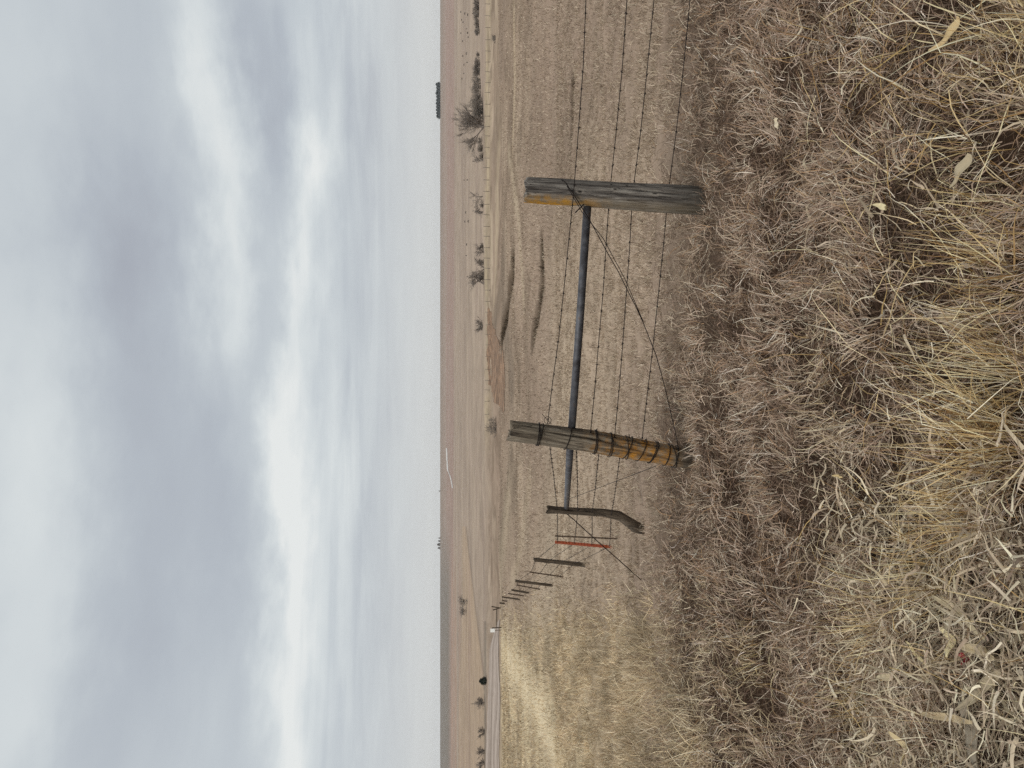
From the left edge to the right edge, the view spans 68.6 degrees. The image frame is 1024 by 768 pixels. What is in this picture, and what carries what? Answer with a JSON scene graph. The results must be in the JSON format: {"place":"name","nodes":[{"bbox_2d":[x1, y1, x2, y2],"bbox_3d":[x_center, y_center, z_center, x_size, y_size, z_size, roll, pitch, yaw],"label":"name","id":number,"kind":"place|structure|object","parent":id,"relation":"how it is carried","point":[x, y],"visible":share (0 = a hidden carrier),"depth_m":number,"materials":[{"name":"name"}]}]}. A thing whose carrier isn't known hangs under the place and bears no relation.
{"place":"outdoors","nodes":[
{"label":"outdoors","id":0,"kind":"place"},
{"bbox_2d":[0,0,439,767],"label":"sky","id":1,"kind":"structure","parent":0,"point":[220,219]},
{"bbox_2d":[446,448,452,487],"bbox_3d":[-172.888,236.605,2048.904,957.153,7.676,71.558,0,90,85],"label":"track","id":2,"kind":"structure","parent":0,"point":[447,468],"depth_m":2295.80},
{"bbox_2d":[485,620,499,767],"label":"road","id":3,"kind":"structure","parent":0,"point":[492,738],"depth_m":102.87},
{"bbox_2d":[486,308,504,411],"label":"field","id":4,"kind":"structure","parent":0,"point":[497,360],"depth_m":107.81,"materials":[{"name":"beige soil"}]},
{"bbox_2d":[440,0,1023,767],"bbox_3d":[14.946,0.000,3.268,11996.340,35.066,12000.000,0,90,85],"label":"ground","id":5,"kind":"structure","parent":0,"point":[470,528],"depth_m":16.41,"materials":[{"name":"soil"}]},
{"bbox_2d":[458,608,465,616],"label":"thicket bush","id":6,"kind":"object","parent":5,"relation":"on","point":[462,612],"visible":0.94,"depth_m":805.30,"materials":[{"name":"plant"}]},
{"bbox_2d":[457,595,467,607],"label":"thicket bush","id":7,"kind":"object","parent":5,"relation":"on","point":[461,601],"visible":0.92,"depth_m":771.39,"materials":[{"name":"grey plant"}]},
{"bbox_2d":[448,102,483,157],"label":"bare tree","id":8,"kind":"object","parent":5,"relation":"on","point":[468,121],"visible":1,"depth_m":241.00,"materials":[{"name":"grey plant"}]},
{"bbox_2d":[464,90,483,129],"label":"thicket bush","id":9,"kind":"object","parent":5,"relation":"on","point":[479,109],"visible":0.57,"depth_m":247.07,"materials":[{"name":"plant"}]},
{"bbox_2d":[469,76,480,89],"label":"thicket bush","id":10,"kind":"object","parent":5,"relation":"on","point":[475,82],"visible":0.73,"depth_m":352.71,"materials":[{"name":"plant"}]},
{"bbox_2d":[471,67,479,79],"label":"thicket bush","id":11,"kind":"object","parent":5,"relation":"on","point":[476,73],"visible":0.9,"depth_m":368.51,"materials":[{"name":"plant"}]},
{"bbox_2d":[468,270,483,290],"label":"bare tree","id":12,"kind":"object","parent":5,"relation":"on","point":[476,276],"visible":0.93,"depth_m":214.46,"materials":[{"name":"grey plant"}]},
{"bbox_2d":[469,192,482,207],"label":"bare tree","id":13,"kind":"object","parent":5,"relation":"on","point":[477,203],"visible":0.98,"depth_m":265.01,"materials":[{"name":"grey plant"}]},
{"bbox_2d":[471,84,480,97],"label":"thicket bush","id":14,"kind":"object","parent":5,"relation":"on","point":[474,91],"visible":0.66,"depth_m":311.86,"materials":[{"name":"grey plant"}]},
{"bbox_2d":[470,94,481,105],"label":"thicket bush","id":15,"kind":"object","parent":5,"relation":"on","point":[471,101],"visible":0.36,"depth_m":250.16,"materials":[{"name":"plant"}]},
{"bbox_2d":[474,26,479,35],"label":"thicket bush","id":16,"kind":"object","parent":5,"relation":"on","point":[476,30],"visible":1,"depth_m":367.55,"materials":[{"name":"grey plant"}]},
{"bbox_2d":[471,257,483,277],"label":"bare tree","id":17,"kind":"object","parent":5,"relation":"on","point":[477,260],"visible":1,"depth_m":212.90,"materials":[{"name":"grey plant"}]},
{"bbox_2d":[472,154,482,162],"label":"bare tree","id":18,"kind":"object","parent":5,"relation":"on","point":[476,158],"visible":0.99,"depth_m":256.56,"materials":[{"name":"grey plant"}]},
{"bbox_2d":[473,92,481,100],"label":"thicket bush","id":19,"kind":"object","parent":5,"relation":"on","point":[477,95],"visible":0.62,"depth_m":251.37,"materials":[{"name":"plant"}]},
{"bbox_2d":[473,97,482,110],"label":"thicket bush","id":20,"kind":"object","parent":5,"relation":"on","point":[479,105],"visible":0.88,"depth_m":245.70,"materials":[{"name":"plant"}]},
{"bbox_2d":[471,697,484,709],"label":"bare tree","id":21,"kind":"object","parent":5,"relation":"on","point":[481,701],"visible":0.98,"depth_m":195.86,"materials":[{"name":"grey plant"}]},
{"bbox_2d":[473,208,482,217],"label":"bare tree","id":22,"kind":"object","parent":5,"relation":"on","point":[480,212],"visible":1,"depth_m":261.84,"materials":[{"name":"grey plant"}]},
{"bbox_2d":[475,243,483,255],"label":"bare tree","id":23,"kind":"object","parent":5,"relation":"on","point":[480,250],"visible":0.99,"depth_m":271.42,"materials":[{"name":"grey plant"}]},
{"bbox_2d":[475,746,484,758],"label":"bare tree","id":24,"kind":"object","parent":5,"relation":"on","point":[479,751],"visible":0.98,"depth_m":111.16,"materials":[{"name":"grey plant"}]},
{"bbox_2d":[477,143,482,152],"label":"thicket bush","id":25,"kind":"object","parent":5,"relation":"on","point":[479,148],"visible":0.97,"depth_m":257.66,"materials":[{"name":"plant"}]},
{"bbox_2d":[476,758,484,767],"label":"bare tree","id":26,"kind":"object","parent":5,"relation":"on","point":[480,764],"visible":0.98,"depth_m":111.15,"materials":[{"name":"grey plant"}]},
{"bbox_2d":[477,727,484,738],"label":"bare tree","id":27,"kind":"object","parent":5,"relation":"on","point":[481,731],"visible":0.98,"depth_m":111.96,"materials":[{"name":"grey plant"}]},
{"bbox_2d":[479,676,486,684],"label":"evergreen tree","id":28,"kind":"object","parent":5,"relation":"on","point":[483,681],"visible":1,"depth_m":193.41,"materials":[{"name":"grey plant"}]},
{"bbox_2d":[484,417,496,437],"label":"thicket bush","id":29,"kind":"object","parent":5,"relation":"on","point":[493,427],"visible":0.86,"depth_m":97.81,"materials":[{"name":"brown plant"}]},
{"bbox_2d":[511,589,528,593],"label":"wooden post","id":30,"kind":"object","parent":5,"relation":"on","point":[519,591],"visible":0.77,"depth_m":40.31,"materials":[{"name":"brown wood"}]},
{"bbox_2d":[515,580,552,586],"bbox_3d":[0.897,7.340,27.593,0.109,1.596,0.109,-82,5,-1],"label":"wooden post","id":31,"kind":"object","parent":5,"relation":"on","point":[536,583],"visible":0.87,"depth_m":27.55,"materials":[{"name":"brown wood"}]},
{"bbox_2d":[498,74,574,344],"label":"weeds","id":32,"kind":"object","parent":5,"relation":"on","point":[504,327],"visible":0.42,"depth_m":36.67,"materials":[{"name":"plant"}]},
{"bbox_2d":[529,571,561,576],"bbox_3d":[1.163,6.067,23.866,0.044,1.242,0.050,-81,5,-1],"label":"steel post","id":33,"kind":"object","parent":5,"relation":"on","point":[545,574],"visible":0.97,"depth_m":23.84,"materials":[{"name":"grey metal"}]},
{"bbox_2d":[533,557,584,566],"bbox_3d":[1.217,4.239,17.799,0.110,1.462,0.109,-83,5,-1],"label":"wooden post","id":34,"kind":"object","parent":5,"relation":"on","point":[569,563],"visible":0.84,"depth_m":17.75,"materials":[{"name":"brown wood"}]},
{"bbox_2d":[555,540,611,547],"bbox_3d":[1.370,2.833,13.210,0.053,1.250,0.060,-84,5,-1],"label":"steel post","id":35,"kind":"object","parent":5,"relation":"on","point":[580,544],"visible":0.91,"depth_m":13.17,"materials":[{"name":"metal"}]},
{"bbox_2d":[505,450,578,600],"bbox_3d":[-0.222,11.286,40.635,72.310,5.148,0.156,-73,18,72],"label":"barbed wire","id":36,"kind":"object","parent":35,"relation":"attached to","point":[576,518],"visible":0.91,"depth_m":8.75,"materials":[{"name":"grey metal"}]},
{"bbox_2d":[515,458,619,598],"bbox_3d":[0.224,11.371,40.678,72.301,5.320,0.141,-73,18,72],"label":"barbed wire","id":37,"kind":"object","parent":35,"relation":"attached to","point":[610,519],"visible":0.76,"depth_m":8.94,"materials":[{"name":"grey metal"}]},
{"bbox_2d":[555,535,617,539],"bbox_3d":[1.240,2.531,12.384,0.029,1.075,0.025,0,86,85],"label":"steel post","id":38,"kind":"object","parent":5,"relation":"on","point":[585,537],"visible":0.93,"depth_m":12.37,"materials":[{"name":"metal"}]},
{"bbox_2d":[546,505,644,533],"bbox_3d":[1.074,1.595,9.044,0.221,1.349,0.147,-77,5,-1],"label":"wooden post","id":39,"kind":"object","parent":5,"relation":"on","point":[632,524],"visible":0.91,"depth_m":9.01,"materials":[{"name":"brown wood"}]},
{"bbox_2d":[567,514,640,579],"bbox_3d":[1.143,2.010,9.179,0.017,1.026,0.967,71,161,73],"label":"guy wire","id":40,"kind":"object","parent":39,"relation":"attached to","point":[603,546],"visible":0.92,"depth_m":9.16,"materials":[{"name":"grey metal"}]},
{"bbox_2d":[506,420,699,470],"bbox_3d":[0.809,0.489,6.062,0.222,1.707,0.217,-81,4,-1],"label":"wooden post","id":41,"kind":"object","parent":5,"relation":"on","point":[594,442],"visible":0.91,"depth_m":6.00,"materials":[{"name":"brown wood"}]},
{"bbox_2d":[500,446,558,602],"bbox_3d":[-0.457,11.251,40.610,72.315,5.122,0.181,-73,18,72],"label":"barbed wire","id":42,"kind":"object","parent":41,"relation":"attached to","point":[551,458],"visible":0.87,"depth_m":9.44,"materials":[{"name":"grey metal"}]},
{"bbox_2d":[514,454,598,596],"bbox_3d":[0.007,11.324,40.660,72.307,5.232,0.143,-73,18,72],"label":"barbed wire","id":43,"kind":"object","parent":41,"relation":"attached to","point":[592,519],"visible":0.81,"depth_m":8.72,"materials":[{"name":"grey metal"}]},
{"bbox_2d":[542,0,586,423],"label":"barbed wire","id":44,"kind":"object","parent":41,"relation":"attached to","point":[579,127],"visible":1,"depth_m":5.49,"materials":[{"name":"grey metal"}]},
{"bbox_2d":[564,449,573,509],"bbox_3d":[0.560,0.997,7.508,3.001,0.515,0.061,-74,17,71],"label":"brace rail","id":45,"kind":"object","parent":41,"relation":"attached to","point":[569,464],"visible":0.84,"depth_m":7.04,"materials":[{"name":"metal"}]},
{"bbox_2d":[568,206,590,428],"bbox_3d":[0.522,-0.481,5.820,0.064,0.103,1.780,70,159,74],"label":"brace rail","id":46,"kind":"object","parent":41,"relation":"attached to","point":[584,250],"visible":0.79,"depth_m":5.79,"materials":[{"name":"metal"}]},
{"bbox_2d":[570,466,655,498],"bbox_3d":[0.904,1.023,7.495,2.978,0.253,0.007,-69,22,75],"label":"brace wire","id":47,"kind":"object","parent":41,"relation":"attached to","point":[615,481],"visible":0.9,"depth_m":7.01,"materials":[{"name":"grey metal"}]},
{"bbox_2d":[614,0,653,437],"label":"barbed wire","id":48,"kind":"object","parent":41,"relation":"attached to","point":[648,53],"visible":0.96,"depth_m":5.75,"materials":[{"name":"grey metal"}]},
{"bbox_2d":[642,0,689,439],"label":"barbed wire","id":49,"kind":"object","parent":41,"relation":"attached to","point":[678,112],"visible":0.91,"depth_m":5.79,"materials":[{"name":"grey metal"}]},
{"bbox_2d":[523,177,708,214],"bbox_3d":[0.836,-1.408,5.613,0.205,1.505,0.214,0,88,85],"label":"wooden post","id":50,"kind":"object","parent":5,"relation":"on","point":[661,198],"visible":0.9,"depth_m":5.54,"materials":[{"name":"grey wood"}]},
{"bbox_2d":[589,0,627,432],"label":"barbed wire","id":51,"kind":"object","parent":50,"relation":"attached to","point":[607,225],"visible":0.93,"depth_m":5.74,"materials":[{"name":"grey metal"}]},
{"bbox_2d":[560,178,677,444],"bbox_3d":[0.850,-0.504,5.732,0.116,1.031,2.052,64,154,77],"label":"brace wire","id":52,"kind":"object","parent":50,"relation":"attached to","point":[625,286],"visible":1,"depth_m":5.67,"materials":[{"name":"grey metal"}]},
{"bbox_2d":[641,521,652,560],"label":"grass tuft","id":53,"kind":"object","parent":5,"relation":"on","point":[647,538],"visible":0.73,"depth_m":8.09,"materials":[{"name":"beige plant"}]},
{"bbox_2d":[674,423,692,473],"bbox_3d":[1.419,0.509,6.230,0.403,0.215,0.439,-80,11,61],"label":"grass tuft","id":54,"kind":"object","parent":5,"relation":"on","point":[683,442],"visible":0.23,"depth_m":6.24,"materials":[{"name":"brown plant"}]},
{"bbox_2d":[689,173,706,224],"bbox_3d":[1.390,-1.388,5.685,0.416,0.188,0.511,-80,11,61],"label":"grass tuft","id":55,"kind":"object","parent":5,"relation":"on","point":[696,209],"visible":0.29,"depth_m":5.68,"materials":[{"name":"brown plant"}]},
{"bbox_2d":[720,599,770,697],"bbox_3d":[1.317,1.516,4.253,0.511,0.227,0.528,84,172,49],"label":"grass tuft","id":56,"kind":"object","parent":5,"relation":"on","point":[749,663],"visible":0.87,"depth_m":4.26,"materials":[{"name":"beige plant"}]},
{"bbox_2d":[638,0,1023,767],"bbox_3d":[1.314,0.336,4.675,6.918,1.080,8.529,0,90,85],"label":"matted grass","id":57,"kind":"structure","parent":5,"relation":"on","point":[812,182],"depth_m":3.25,"materials":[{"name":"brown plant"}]},
{"bbox_2d":[774,118,779,128],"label":"maize husk","id":58,"kind":"object","parent":57,"relation":"on","point":[776,125],"visible":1,"depth_m":3.72,"materials":[{"name":"beige plant"}]},
{"bbox_2d":[873,203,887,209],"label":"maize husk","id":59,"kind":"object","parent":57,"relation":"on","point":[881,206],"visible":1,"depth_m":2.55,"materials":[{"name":"beige plant"}]},
{"bbox_2d":[888,731,907,764],"bbox_3d":[1.272,1.191,2.457,0.032,0.050,0.102,-84,8,50],"label":"maize husk","id":60,"kind":"object","parent":57,"relation":"on","point":[893,735],"visible":0.82,"depth_m":2.47,"materials":[{"name":"beige plant"}]},
{"bbox_2d":[926,479,963,490],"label":"maize husk","id":61,"kind":"object","parent":57,"relation":"on","point":[929,483],"visible":0.45,"depth_m":2.29,"materials":[{"name":"beige plant"}]},
{"bbox_2d":[938,313,966,331],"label":"maize husk","id":62,"kind":"object","parent":57,"relation":"on","point":[941,315],"visible":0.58,"depth_m":2.21,"materials":[{"name":"beige plant"}]},
{"bbox_2d":[950,153,972,187],"bbox_3d":[1.302,-0.618,2.178,0.111,0.020,0.036,-84,8,48],"label":"maize husk","id":63,"kind":"object","parent":57,"relation":"on","point":[966,161],"visible":0.99,"depth_m":2.17,"materials":[{"name":"beige plant"}]},
{"bbox_2d":[954,396,991,408],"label":"maize husk","id":64,"kind":"object","parent":57,"relation":"on","point":[986,403],"visible":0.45,"depth_m":2.11,"materials":[{"name":"beige plant"}]},
{"bbox_2d":[810,648,885,761],"bbox_3d":[1.305,1.213,2.942,0.456,0.250,0.506,0,90,85],"label":"grass tuft","id":65,"kind":"object","parent":5,"relation":"on","point":[848,687],"visible":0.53,"depth_m":2.98,"materials":[{"name":"beige plant"}]},
{"bbox_2d":[806,560,908,683],"bbox_3d":[1.240,0.865,2.756,0.520,0.348,0.458,-81,10,58],"label":"grass tuft","id":66,"kind":"object","parent":5,"relation":"on","point":[854,626],"visible":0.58,"depth_m":2.77,"materials":[{"name":"beige plant"}]},
{"bbox_2d":[764,0,1023,767],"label":"leaf litter","id":67,"kind":"object","parent":5,"relation":"on","point":[1017,563],"visible":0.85,"depth_m":2.35,"materials":[{"name":"beige plant"}]},
{"bbox_2d":[876,674,890,680],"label":"maize husk","id":68,"kind":"object","parent":67,"relation":"on","point":[886,676],"visible":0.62,"depth_m":2.61,"materials":[{"name":"beige plant"}]},
{"bbox_2d":[905,641,928,674],"bbox_3d":[1.300,0.875,2.402,0.141,0.022,0.014,78,167,65],"label":"maize husk","id":69,"kind":"object","parent":67,"relation":"on","point":[918,658],"visible":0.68,"depth_m":2.41,"materials":[{"name":"beige plant"}]},
{"bbox_2d":[928,16,959,50],"bbox_3d":[1.287,-1.036,2.223,0.132,0.034,0.030,-74,17,70],"label":"maize husk","id":70,"kind":"object","parent":67,"relation":"on","point":[951,26],"visible":0.84,"depth_m":2.22,"materials":[{"name":"beige plant"}]},
{"bbox_2d":[920,712,972,723],"bbox_3d":[1.307,1.004,2.260,0.260,0.027,0.024,-74,17,70],"label":"maize husk","id":71,"kind":"object","parent":67,"relation":"on","point":[938,715],"visible":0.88,"depth_m":2.28,"materials":[{"name":"beige plant"}]},
{"bbox_2d":[940,627,955,657],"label":"maize husk","id":72,"kind":"object","parent":67,"relation":"on","point":[947,650],"visible":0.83,"depth_m":2.27,"materials":[{"name":"beige plant"}]},
{"bbox_2d":[931,595,984,639],"bbox_3d":[1.312,0.679,2.193,0.220,0.036,0.028,71,160,74],"label":"maize husk","id":73,"kind":"object","parent":67,"relation":"on","point":[942,602],"visible":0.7,"depth_m":2.23,"materials":[{"name":"beige plant"}]},
{"bbox_2d":[958,652,968,664],"bbox_3d":[1.320,0.801,2.191,0.028,0.029,0.035,-77,14,66],"label":"plastic scrap","id":74,"kind":"object","parent":67,"relation":"on","point":[962,656],"visible":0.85,"depth_m":2.20,"materials":[{"name":"red plastic"}]},
{"bbox_2d":[958,702,979,767],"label":"maize husk","id":75,"kind":"object","parent":67,"relation":"on","point":[973,758],"visible":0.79,"depth_m":2.16,"materials":[{"name":"beige plant"}]},
{"bbox_2d":[961,643,993,659],"bbox_3d":[1.315,0.752,2.110,0.141,0.038,0.032,-54,37,81],"label":"maize husk","id":76,"kind":"object","parent":67,"relation":"on","point":[966,645],"visible":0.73,"depth_m":2.14,"materials":[{"name":"beige plant"}]},
{"bbox_2d":[955,669,1000,710],"bbox_3d":[1.312,0.865,2.109,0.032,0.028,0.241,84,172,47],"label":"maize husk","id":77,"kind":"object","parent":67,"relation":"on","point":[975,692],"visible":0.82,"depth_m":2.10,"materials":[{"name":"beige plant"}]},
{"bbox_2d":[837,495,972,644],"bbox_3d":[1.255,0.614,2.404,0.421,0.343,0.587,-68,23,76],"label":"grass tuft","id":78,"kind":"object","parent":5,"relation":"on","point":[919,563],"visible":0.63,"depth_m":2.44,"materials":[{"name":"beige plant"}]},
{"bbox_2d":[834,324,1023,540],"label":"grass tuft","id":79,"kind":"object","parent":5,"relation":"on","point":[977,428],"visible":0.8,"depth_m":2.09,"materials":[{"name":"beige plant"}]},
{"bbox_2d":[854,433,1005,607],"bbox_3d":[1.242,0.405,2.171,0.595,0.398,0.557,0,90,85],"label":"grass tuft","id":80,"kind":"object","parent":5,"relation":"on","point":[939,513],"visible":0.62,"depth_m":2.23,"materials":[{"name":"beige plant"}]},
{"bbox_2d":[855,276,1023,465],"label":"grass tuft","id":81,"kind":"object","parent":5,"relation":"on","point":[998,371],"visible":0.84,"depth_m":2.05,"materials":[{"name":"beige plant"}]},
{"bbox_2d":[891,51,989,211],"bbox_3d":[1.288,-0.767,2.287,0.286,0.238,0.485,0,90,85],"label":"grass tuft","id":82,"kind":"object","parent":5,"relation":"on","point":[942,147],"visible":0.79,"depth_m":2.30,"materials":[{"name":"beige plant"}]},
{"bbox_2d":[889,241,1023,428],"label":"grass tuft","id":83,"kind":"object","parent":5,"relation":"on","point":[968,332],"visible":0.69,"depth_m":2.10,"materials":[{"name":"beige plant"}]},
{"bbox_2d":[901,185,1023,372],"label":"grass tuft","id":84,"kind":"object","parent":5,"relation":"on","point":[975,252],"visible":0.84,"depth_m":2.08,"materials":[{"name":"beige plant"}]},
{"bbox_2d":[901,145,1023,298],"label":"grass tuft","id":85,"kind":"object","parent":5,"relation":"on","point":[969,196],"visible":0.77,"depth_m":2.14,"materials":[{"name":"beige plant"}]},
{"bbox_2d":[906,0,1023,182],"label":"grass tuft","id":86,"kind":"object","parent":5,"relation":"on","point":[988,21],"visible":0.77,"depth_m":2.10,"materials":[{"name":"beige plant"}]}
]}

